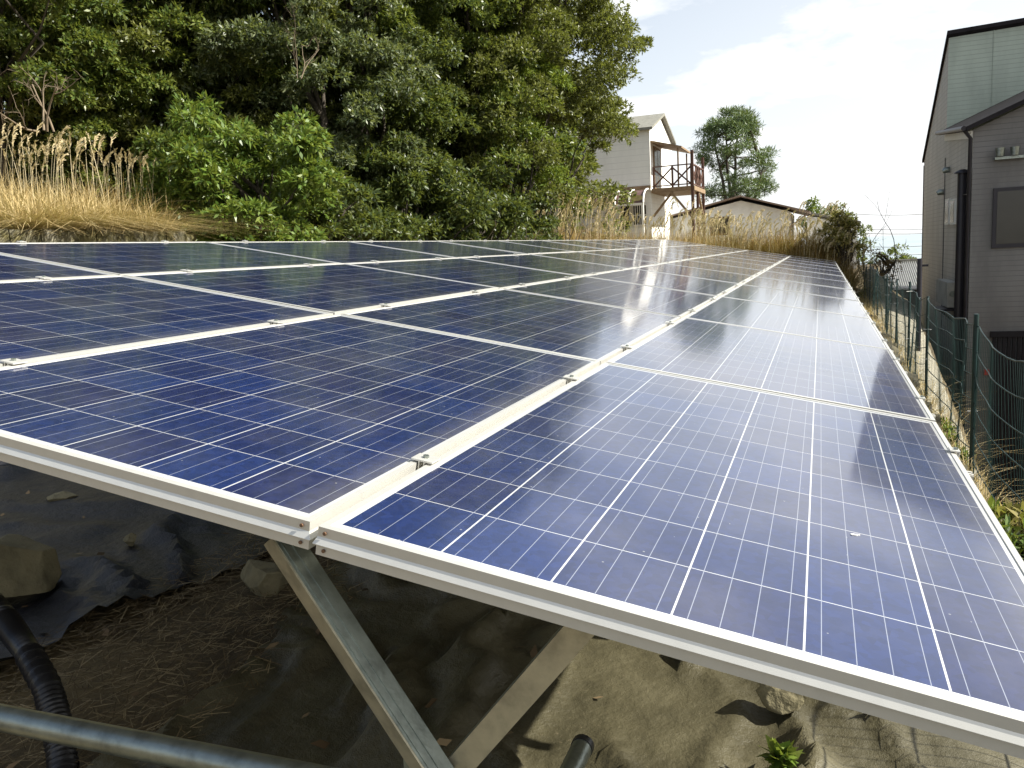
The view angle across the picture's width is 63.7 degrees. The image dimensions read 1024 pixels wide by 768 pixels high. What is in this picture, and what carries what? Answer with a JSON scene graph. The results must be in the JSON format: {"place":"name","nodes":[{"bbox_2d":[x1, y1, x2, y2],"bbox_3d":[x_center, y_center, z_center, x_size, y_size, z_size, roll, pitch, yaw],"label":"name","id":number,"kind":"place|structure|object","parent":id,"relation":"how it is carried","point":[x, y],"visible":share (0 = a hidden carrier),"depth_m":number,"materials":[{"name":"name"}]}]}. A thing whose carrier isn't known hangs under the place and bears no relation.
{"place":"outdoors","nodes":[
{"label":"outdoors","id":0,"kind":"place"},
{"bbox_2d":[0,229,989,767],"bbox_3d":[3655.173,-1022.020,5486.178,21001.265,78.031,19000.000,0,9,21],"label":"ground","id":1,"kind":"structure","parent":0,"point":[76,641],"depth_m":3.32,"materials":[{"name":"brown soil"}]},
{"bbox_2d":[0,593,79,767],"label":"corrugated conduit","id":2,"kind":"object","parent":1,"relation":"on","point":[33,662],"visible":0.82,"depth_m":2.61,"materials":[{"name":"black plastic"}]},
{"bbox_2d":[0,64,86,132],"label":"bare shrub","id":3,"kind":"object","parent":1,"relation":"on","point":[45,112],"visible":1,"depth_m":12.98,"materials":[{"name":"brown plant"}]},
{"bbox_2d":[0,122,88,213],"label":"pampas grass","id":4,"kind":"structure","parent":1,"relation":"on","point":[20,127],"depth_m":12.63,"materials":[{"name":"beige plant"}]},
{"bbox_2d":[2,140,105,207],"bbox_3d":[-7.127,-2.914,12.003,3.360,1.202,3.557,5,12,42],"label":"pampas grass","id":5,"kind":"structure","parent":1,"relation":"on","point":[23,160],"depth_m":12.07,"materials":[{"name":"beige plant"}]},
{"bbox_2d":[0,0,156,198],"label":"evergreen tree","id":6,"kind":"object","parent":1,"relation":"on","point":[77,47],"visible":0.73,"depth_m":14.34,"materials":[{"name":"green plant"}]},
{"bbox_2d":[0,229,198,242],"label":"retaining wall","id":7,"kind":"structure","parent":1,"relation":"on","point":[12,236],"depth_m":10.82,"materials":[{"name":"concrete"}]},
{"bbox_2d":[45,145,157,213],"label":"pampas grass","id":8,"kind":"structure","parent":1,"relation":"on","point":[106,157],"depth_m":13.00,"materials":[{"name":"beige plant"}]},
{"bbox_2d":[4,125,200,219],"bbox_3d":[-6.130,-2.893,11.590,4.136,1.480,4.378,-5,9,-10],"label":"pampas grass","id":9,"kind":"structure","parent":1,"relation":"on","point":[63,130],"depth_m":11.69,"materials":[{"name":"beige plant"}]},
{"bbox_2d":[0,0,223,203],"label":"evergreen tree","id":10,"kind":"object","parent":1,"relation":"on","point":[152,41],"visible":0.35,"depth_m":15.28,"materials":[{"name":"green plant"}]},
{"bbox_2d":[0,461,269,661],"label":"weed sheet","id":11,"kind":"object","parent":1,"relation":"on","point":[90,579],"visible":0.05,"depth_m":4.45,"materials":[{"name":"black fabric"}]},
{"bbox_2d":[0,534,61,597],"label":"rock","id":12,"kind":"object","parent":11,"relation":"on","point":[29,566],"visible":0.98,"depth_m":3.79,"materials":[{"name":"stone"}]},
{"bbox_2d":[47,491,77,501],"bbox_3d":[-2.886,0.725,5.304,0.187,0.070,0.128,-8,10,-29],"label":"rock","id":13,"kind":"object","parent":11,"relation":"on","point":[62,495],"visible":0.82,"depth_m":5.26,"materials":[{"name":"stone"}]},
{"bbox_2d":[60,147,217,223],"bbox_3d":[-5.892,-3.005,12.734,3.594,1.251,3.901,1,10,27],"label":"pampas grass","id":14,"kind":"structure","parent":1,"relation":"on","point":[125,157],"depth_m":12.88,"materials":[{"name":"beige plant"}]},
{"bbox_2d":[0,0,300,215],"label":"evergreen tree","id":15,"kind":"object","parent":1,"relation":"on","point":[140,75],"visible":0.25,"depth_m":16.10,"materials":[{"name":"green plant"}]},
{"bbox_2d":[0,175,348,239],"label":"dry grass","id":16,"kind":"structure","parent":1,"relation":"on","point":[46,216],"depth_m":10.85,"materials":[{"name":"beige plant"}]},
{"bbox_2d":[118,125,238,225],"bbox_3d":[-6.189,-3.521,15.439,2.381,2.522,2.575,-11,12,-41],"label":"evergreen bush","id":17,"kind":"object","parent":1,"relation":"on","point":[147,143],"visible":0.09,"depth_m":14.82,"materials":[{"name":"green plant"}]},
{"bbox_2d":[0,533,363,767],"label":"fallen straw","id":18,"kind":"object","parent":1,"relation":"on","point":[145,658],"visible":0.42,"depth_m":3.25,"materials":[{"name":"brown plant"}]},
{"bbox_2d":[92,0,355,177],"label":"evergreen tree","id":19,"kind":"object","parent":1,"relation":"on","point":[231,93],"visible":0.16,"depth_m":16.62,"materials":[{"name":"green plant"}]},
{"bbox_2d":[122,90,353,241],"bbox_3d":[-4.662,-3.135,14.174,3.713,3.630,3.561,-9,11,-33],"label":"evergreen bush","id":20,"kind":"object","parent":1,"relation":"on","point":[236,148],"visible":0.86,"depth_m":13.32,"materials":[{"name":"green plant"}]},
{"bbox_2d":[240,559,287,596],"bbox_3d":[-1.120,0.888,3.792,0.300,0.144,0.204,2,10,32],"label":"rock","id":21,"kind":"object","parent":1,"relation":"on","point":[263,577],"visible":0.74,"depth_m":3.71,"materials":[{"name":"stone"}]},
{"bbox_2d":[227,195,316,241],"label":"evergreen bush","id":22,"kind":"object","parent":1,"relation":"on","point":[280,216],"visible":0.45,"depth_m":13.33,"materials":[{"name":"green plant"}]},
{"bbox_2d":[0,539,593,767],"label":"support frame","id":23,"kind":"object","parent":1,"relation":"on","point":[389,703],"visible":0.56,"depth_m":1.22,"materials":[{"name":"metal"}]},
{"bbox_2d":[162,0,440,240],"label":"evergreen tree","id":24,"kind":"object","parent":1,"relation":"on","point":[236,34],"visible":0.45,"depth_m":16.27,"materials":[{"name":"green plant"}]},
{"bbox_2d":[0,490,602,767],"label":"leaf litter","id":25,"kind":"object","parent":1,"relation":"on","point":[320,743],"visible":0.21,"depth_m":2.72,"materials":[{"name":"brown plant"}]},
{"bbox_2d":[281,172,389,240],"bbox_3d":[-3.575,-2.813,15.895,2.396,2.695,2.346,-4,9,-4],"label":"evergreen bush","id":26,"kind":"object","parent":1,"relation":"on","point":[364,223],"visible":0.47,"depth_m":15.47,"materials":[{"name":"green plant"}]},
{"bbox_2d":[237,0,481,240],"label":"evergreen tree","id":27,"kind":"object","parent":1,"relation":"on","point":[421,31],"visible":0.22,"depth_m":17.86,"materials":[{"name":"green plant"}]},
{"bbox_2d":[343,140,460,240],"bbox_3d":[-2.877,-3.595,18.158,3.061,3.388,3.154,0,9,21],"label":"evergreen bush","id":28,"kind":"object","parent":1,"relation":"on","point":[365,158],"visible":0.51,"depth_m":17.42,"materials":[{"name":"green plant"}]},
{"bbox_2d":[317,0,538,239],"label":"evergreen tree","id":29,"kind":"object","parent":1,"relation":"on","point":[483,13],"visible":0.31,"depth_m":19.65,"materials":[{"name":"green plant"}]},
{"bbox_2d":[374,147,496,240],"bbox_3d":[-1.866,-3.551,18.618,2.962,3.570,2.992,-6,9,-15],"label":"evergreen bush","id":30,"kind":"object","parent":1,"relation":"on","point":[443,169],"visible":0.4,"depth_m":18.10,"materials":[{"name":"green plant"}]},
{"bbox_2d":[368,0,584,236],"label":"evergreen tree","id":31,"kind":"object","parent":1,"relation":"on","point":[478,63],"visible":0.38,"depth_m":20.22,"materials":[{"name":"green plant"}]},
{"bbox_2d":[419,159,535,240],"bbox_3d":[-0.884,-3.581,19.854,3.171,3.608,3.056,-7,9,-22],"label":"evergreen bush","id":32,"kind":"object","parent":1,"relation":"on","point":[490,179],"visible":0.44,"depth_m":19.25,"materials":[{"name":"green plant"}]},
{"bbox_2d":[442,0,597,235],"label":"evergreen tree","id":33,"kind":"object","parent":1,"relation":"on","point":[569,143],"visible":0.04,"depth_m":28.59,"materials":[{"name":"green plant"}]},
{"bbox_2d":[478,166,564,240],"bbox_3d":[-0.044,-3.997,22.029,3.315,3.650,2.992,0,9,21],"label":"evergreen bush","id":34,"kind":"object","parent":1,"relation":"on","point":[537,203],"visible":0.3,"depth_m":21.46,"materials":[{"name":"green plant"}]},
{"bbox_2d":[468,10,576,235],"bbox_3d":[0.227,-6.101,22.061,3.006,7.443,3.295,-6,9,-20],"label":"evergreen tree","id":35,"kind":"object","parent":1,"relation":"on","point":[552,70],"visible":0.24,"depth_m":21.50,"materials":[{"name":"green plant"}]},
{"bbox_2d":[451,0,653,234],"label":"evergreen tree","id":36,"kind":"object","parent":1,"relation":"on","point":[599,119],"visible":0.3,"depth_m":22.82,"materials":[{"name":"green plant"}]},
{"bbox_2d":[86,315,1023,767],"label":"weed sheet","id":37,"kind":"object","parent":1,"relation":"on","point":[472,661],"visible":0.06,"depth_m":2.69,"materials":[{"name":"grey fabric"}]},
{"bbox_2d":[560,734,593,767],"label":"steel pipe","id":38,"kind":"object","parent":37,"relation":"on","point":[580,752],"visible":1,"depth_m":1.85,"materials":[{"name":"grey metal"}]},
{"bbox_2d":[756,734,802,767],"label":"leafy weed","id":39,"kind":"object","parent":37,"relation":"on","point":[786,754],"visible":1,"depth_m":2.23,"materials":[{"name":"green plant"}]},
{"bbox_2d":[756,684,803,714],"bbox_3d":[0.829,0.945,2.532,0.124,0.100,0.142,-9,10,-32],"label":"rock","id":40,"kind":"object","parent":37,"relation":"on","point":[777,700],"visible":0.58,"depth_m":2.50,"materials":[{"name":"stone"}]},
{"bbox_2d":[538,0,639,239],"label":"evergreen tree","id":41,"kind":"object","parent":1,"relation":"on","point":[581,173],"visible":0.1,"depth_m":32.69,"materials":[{"name":"green plant"}]},
{"bbox_2d":[553,113,704,241],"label":"house","id":42,"kind":"structure","parent":1,"relation":"on","point":[642,166],"depth_m":39.69,"materials":[{"name":"white"}]},
{"bbox_2d":[633,204,646,225],"bbox_3d":[6.179,-8.160,39.852,0.676,0.987,0.112,0,9,21],"label":"window","id":43,"kind":"structure","parent":42,"relation":"in","point":[636,208],"depth_m":39.86,"materials":[{"name":"white glass"}]},
{"bbox_2d":[653,146,660,188],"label":"door","id":44,"kind":"structure","parent":42,"relation":"in","point":[656,152],"depth_m":40.59,"materials":[{"name":"white glass"}]},
{"bbox_2d":[533,212,897,294],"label":"dry grass","id":45,"kind":"structure","parent":1,"relation":"on","point":[780,244],"depth_m":20.81,"materials":[{"name":"beige plant"}]},
{"bbox_2d":[690,104,780,202],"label":"pine tree","id":46,"kind":"object","parent":1,"relation":"on","point":[740,124],"visible":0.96,"depth_m":57.37,"materials":[{"name":"green plant"}]},
{"bbox_2d":[670,195,810,246],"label":"bungalow","id":47,"kind":"object","parent":1,"relation":"on","point":[743,206],"visible":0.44,"depth_m":43.70,"materials":[{"name":"paint"}]},
{"bbox_2d":[796,195,832,236],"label":"leafy bush","id":48,"kind":"object","parent":1,"relation":"on","point":[812,207],"visible":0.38,"depth_m":66.11,"materials":[{"name":"green plant"}]},
{"bbox_2d":[813,210,868,273],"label":"leafy bush","id":49,"kind":"object","parent":1,"relation":"on","point":[837,218],"visible":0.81,"depth_m":19.90,"materials":[{"name":"green plant"}]},
{"bbox_2d":[840,216,875,262],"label":"leafy bush","id":50,"kind":"object","parent":1,"relation":"on","point":[862,231],"visible":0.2,"depth_m":66.98,"materials":[{"name":"green plant"}]},
{"bbox_2d":[843,190,906,279],"bbox_3d":[9.428,-3.796,22.366,1.248,3.193,2.903,-5,9,-9],"label":"bare shrub","id":51,"kind":"object","parent":1,"relation":"on","point":[894,263],"visible":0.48,"depth_m":21.47,"materials":[{"name":"brown plant"}]},
{"bbox_2d":[867,243,916,264],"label":"leafy bush","id":52,"kind":"object","parent":1,"relation":"on","point":[892,251],"visible":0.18,"depth_m":99.08,"materials":[{"name":"green plant"}]},
{"bbox_2d":[878,258,919,303],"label":"shed","id":53,"kind":"structure","parent":1,"relation":"on","point":[909,268],"depth_m":33.88,"materials":[{"name":"metal"}]},
{"bbox_2d":[916,258,928,350],"bbox_3d":[5.868,-1.070,11.810,0.143,1.441,0.070,0,9,21],"label":"gate post","id":54,"kind":"object","parent":1,"relation":"on","point":[920,265],"visible":0.53,"depth_m":11.75,"materials":[{"name":"metal"}]},
{"bbox_2d":[857,258,1023,511],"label":"wire fence","id":55,"kind":"object","parent":1,"relation":"on","point":[975,369],"visible":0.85,"depth_m":6.39,"materials":[{"name":"green plastic"}]},
{"bbox_2d":[967,471,973,479],"bbox_3d":[-0.806,-0.144,2.697,4.170,0.040,0.038,11,13,18],"label":"mounting rail","id":56,"kind":"object","parent":1,"relation":"on","point":[971,474],"visible":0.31,"depth_m":2.02,"materials":[{"name":"metal"}]},
{"bbox_2d":[0,253,115,280],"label":"solar panel","id":57,"kind":"object","parent":56,"relation":"on","point":[14,268],"visible":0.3,"depth_m":3.23,"materials":[{"name":"glass"}]},
{"bbox_2d":[0,314,599,549],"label":"solar panel","id":58,"kind":"object","parent":56,"relation":"on","point":[297,433],"visible":0.84,"depth_m":1.67,"materials":[{"name":"glass"}]},
{"bbox_2d":[921,18,1023,511],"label":"house","id":59,"kind":"structure","parent":1,"relation":"on","point":[973,208],"depth_m":17.45,"materials":[{"name":"grey"}]},
{"bbox_2d":[935,279,954,322],"bbox_3d":[10.060,-1.924,19.230,0.410,0.959,1.982,0,9,21],"label":"air conditioner","id":60,"kind":"object","parent":59,"relation":"attached to","point":[945,293],"visible":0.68,"depth_m":18.61,"materials":[{"name":"metal"}]},
{"bbox_2d":[991,186,1023,247],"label":"window","id":61,"kind":"structure","parent":59,"relation":"in","point":[1008,203],"depth_m":16.71,"materials":[{"name":"grey glass"}]},
{"bbox_2d":[992,496,1023,538],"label":"leafy weed","id":62,"kind":"object","parent":1,"relation":"on","point":[1009,508],"visible":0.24,"depth_m":4.30,"materials":[{"name":"green plant"}]},
{"bbox_2d":[994,514,1023,560],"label":"leafy weed","id":63,"kind":"object","parent":1,"relation":"on","point":[1007,520],"visible":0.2,"depth_m":3.97,"materials":[{"name":"green plant"}]},
{"label":"rail","id":64,"kind":"object","parent":1,"relation":"on","visible":0},
{"bbox_2d":[0,275,332,366],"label":"solar panel","id":65,"kind":"object","parent":64,"relation":"on","point":[43,319],"visible":0.68,"depth_m":2.56,"materials":[{"name":"glass"}]},
{"bbox_2d":[411,453,440,468],"bbox_3d":[-0.157,0.152,1.490,0.042,0.050,0.036,11,13,18],"label":"panel clamp","id":66,"kind":"object","parent":64,"relation":"attached to","point":[422,459],"visible":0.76,"depth_m":1.48,"materials":[{"name":"metal"}]},
{"bbox_2d":[312,362,1023,759],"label":"solar panel","id":67,"kind":"object","parent":64,"relation":"on","point":[704,522],"visible":1,"depth_m":1.26,"materials":[{"name":"glass"}]},
{"label":"rail","id":68,"kind":"object","parent":1,"relation":"on","visible":0},
{"bbox_2d":[0,242,338,274],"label":"solar panel","id":69,"kind":"object","parent":68,"relation":"on","point":[124,258],"visible":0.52,"depth_m":4.07,"materials":[{"name":"glass"}]},
{"bbox_2d":[124,263,498,314],"bbox_3d":[-0.821,-0.466,3.940,0.996,0.043,1.670,11,13,18],"label":"solar panel","id":70,"kind":"object","parent":68,"relation":"on","point":[339,288],"visible":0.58,"depth_m":3.71,"materials":[{"name":"glass"}]},
{"bbox_2d":[606,317,935,421],"bbox_3d":[1.051,-0.099,3.312,0.996,0.043,1.670,11,13,18],"label":"solar panel","id":71,"kind":"object","parent":68,"relation":"attached to","point":[872,378],"visible":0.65,"depth_m":3.04,"materials":[{"name":"glass"}]},
{"label":"rail","id":72,"kind":"object","parent":1,"relation":"on","visible":0},
{"bbox_2d":[211,241,455,262],"bbox_3d":[-1.174,-0.916,5.791,0.996,0.043,1.670,11,13,18],"label":"solar panel","id":73,"kind":"object","parent":72,"relation":"attached to","point":[343,251],"visible":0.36,"depth_m":5.68,"materials":[{"name":"glass"}]},
{"bbox_2d":[345,258,579,288],"bbox_3d":[-0.244,-0.735,5.484,0.996,0.042,1.670,11,13,18],"label":"solar panel","id":74,"kind":"object","parent":72,"relation":"attached to","point":[501,276],"visible":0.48,"depth_m":5.36,"materials":[{"name":"glass"}]},
{"bbox_2d":[503,276,717,318],"bbox_3d":[0.695,-0.553,5.179,0.996,0.044,1.670,11,13,18],"label":"solar panel","id":75,"kind":"object","parent":72,"relation":"on","point":[665,301],"visible":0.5,"depth_m":5.01,"materials":[{"name":"glass"}]},
{"bbox_2d":[685,296,889,348],"bbox_3d":[1.628,-0.369,4.856,0.996,0.042,1.670,11,13,18],"label":"solar panel","id":76,"kind":"object","parent":72,"relation":"attached to","point":[805,322],"visible":0.6,"depth_m":4.69,"materials":[{"name":"glass"}]},
{"label":"rail","id":77,"kind":"object","parent":1,"relation":"on","visible":0},
{"bbox_2d":[349,241,523,257],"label":"solar panel","id":78,"kind":"object","parent":77,"relation":"attached to","point":[446,249],"visible":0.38,"depth_m":7.22,"materials":[{"name":"glass"}]},
{"bbox_2d":[460,254,628,275],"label":"solar panel","id":79,"kind":"object","parent":77,"relation":"attached to","point":[559,265],"visible":0.56,"depth_m":6.91,"materials":[{"name":"glass"}]},
{"bbox_2d":[585,268,738,296],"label":"solar panel","id":80,"kind":"object","parent":77,"relation":"on","point":[677,282],"visible":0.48,"depth_m":6.59,"materials":[{"name":"glass"}]},
{"bbox_2d":[722,284,869,317],"bbox_3d":[2.205,-0.640,6.399,0.996,0.044,1.670,11,13,18],"label":"solar panel","id":81,"kind":"object","parent":77,"relation":"attached to","point":[802,300],"visible":0.6,"depth_m":6.28,"materials":[{"name":"glass"}]},
{"label":"rail","id":82,"kind":"object","parent":1,"relation":"on","visible":0},
{"bbox_2d":[440,240,574,253],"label":"solar panel","id":83,"kind":"object","parent":82,"relation":"attached to","point":[511,247],"visible":0.61,"depth_m":8.77,"materials":[{"name":"glass"}]},
{"bbox_2d":[532,252,660,268],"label":"solar panel","id":84,"kind":"object","parent":82,"relation":"attached to","point":[604,260],"visible":0.53,"depth_m":8.48,"materials":[{"name":"glass"}]},
{"bbox_2d":[633,263,753,284],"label":"solar panel","id":85,"kind":"object","parent":82,"relation":"on","point":[703,273],"visible":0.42,"depth_m":8.18,"materials":[{"name":"glass"}]},
{"bbox_2d":[743,276,859,300],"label":"solar panel","id":86,"kind":"object","parent":82,"relation":"attached to","point":[828,291],"visible":0.69,"depth_m":7.83,"materials":[{"name":"glass"}]},
{"label":"rail","id":87,"kind":"object","parent":1,"relation":"on","visible":0},
{"bbox_2d":[614,248,698,259],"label":"solar panel","id":88,"kind":"object","parent":87,"relation":"on","point":[660,253],"visible":0.41,"depth_m":11.62,"materials":[{"name":"glass"}]},
{"bbox_2d":[688,257,769,270],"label":"solar panel","id":89,"kind":"object","parent":87,"relation":"on","point":[732,263],"visible":0.56,"depth_m":11.30,"materials":[{"name":"glass"}]},
{"bbox_2d":[765,267,846,281],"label":"solar panel","id":90,"kind":"object","parent":87,"relation":"attached to","point":[806,273],"visible":0.53,"depth_m":10.99,"materials":[{"name":"glass"}]},
{"label":"rail","id":91,"kind":"object","parent":1,"relation":"on","visible":0},
{"bbox_2d":[778,261,840,271],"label":"solar panel","id":92,"kind":"object","parent":91,"relation":"on","point":[809,266],"visible":0.57,"depth_m":14.11,"materials":[{"name":"glass"}]},
{"label":"rail","id":93,"kind":"object","parent":1,"relation":"on","visible":0},
{"bbox_2d":[342,289,679,364],"bbox_3d":[0.118,-0.281,3.636,0.996,0.044,1.670,11,13,18],"label":"solar panel","id":94,"kind":"object","parent":93,"relation":"attached to","point":[601,333],"visible":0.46,"depth_m":3.40,"materials":[{"name":"glass"}]},
{"label":"rail","id":95,"kind":"object","parent":1,"relation":"on","visible":0},
{"bbox_2d":[542,240,630,249],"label":"solar panel","id":96,"kind":"object","parent":95,"relation":"attached to","point":[593,245],"visible":0.46,"depth_m":11.89,"materials":[{"name":"glass"}]},
{"bbox_2d":[4,0,1023,236],"label":"sky","id":97,"kind":"structure","parent":0,"point":[845,90],"materials":[{"name":"white"}]},
{"bbox_2d":[804,212,860,267],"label":"house","id":98,"kind":"structure","parent":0,"point":[816,215],"depth_m":45.21,"materials":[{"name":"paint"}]},
{"bbox_2d":[802,234,921,263],"bbox_3d":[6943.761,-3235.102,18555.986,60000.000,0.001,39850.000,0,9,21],"label":"sea","id":99,"kind":"structure","parent":0,"point":[886,242],"depth_m":2860.71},
{"bbox_2d":[862,266,980,484],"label":"gravel path","id":100,"kind":"structure","parent":0,"point":[900,325],"depth_m":13.07,"materials":[{"name":"beige gravel"}]},
{"bbox_2d":[855,248,901,292],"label":"autumn shrub","id":101,"kind":"object","parent":100,"relation":"on","point":[884,258],"visible":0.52,"depth_m":21.75,"materials":[{"name":"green plant"}]},
{"bbox_2d":[860,296,1022,555],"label":"dry grass","id":102,"kind":"structure","parent":0,"point":[865,303],"depth_m":7.62,"materials":[{"name":"beige plant"}]},
{"label":"rail","id":103,"kind":"object","parent":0,"visible":0},
{"bbox_2d":[496,240,606,251],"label":"solar panel","id":104,"kind":"object","parent":103,"relation":"on","point":[562,246],"visible":0.4,"depth_m":10.37,"materials":[{"name":"glass"}]},
{"bbox_2d":[577,250,682,263],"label":"solar panel","id":105,"kind":"object","parent":103,"relation":"on","point":[637,256],"visible":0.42,"depth_m":10.04,"materials":[{"name":"glass"}]},
{"bbox_2d":[664,260,763,276],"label":"solar panel","id":106,"kind":"object","parent":103,"relation":"attached to","point":[718,267],"visible":0.45,"depth_m":9.75,"materials":[{"name":"glass"}]},
{"bbox_2d":[756,271,852,289],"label":"solar panel","id":107,"kind":"object","parent":103,"relation":"attached to","point":[807,280],"visible":0.69,"depth_m":9.39,"materials":[{"name":"glass"}]},
{"label":"rail","id":108,"kind":"object","parent":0,"visible":0},
{"bbox_2d":[705,255,774,266],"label":"solar panel","id":109,"kind":"object","parent":108,"relation":"attached to","point":[742,260],"visible":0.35,"depth_m":12.88,"materials":[{"name":"glass"}]},
{"bbox_2d":[772,264,843,275],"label":"solar panel","id":110,"kind":"object","parent":108,"relation":"attached to","point":[831,272],"visible":0.66,"depth_m":12.52,"materials":[{"name":"glass"}]},
{"label":"rail","id":111,"kind":"object","parent":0,"visible":0},
{"bbox_2d":[577,240,651,247],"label":"solar panel","id":112,"kind":"object","parent":111,"relation":"attached to","point":[616,243],"visible":0.45,"depth_m":13.49,"materials":[{"name":"glass"}]},
{"bbox_2d":[638,247,713,256],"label":"solar panel","id":113,"kind":"object","parent":111,"relation":"attached to","point":[678,251],"visible":0.49,"depth_m":13.21,"materials":[{"name":"glass"}]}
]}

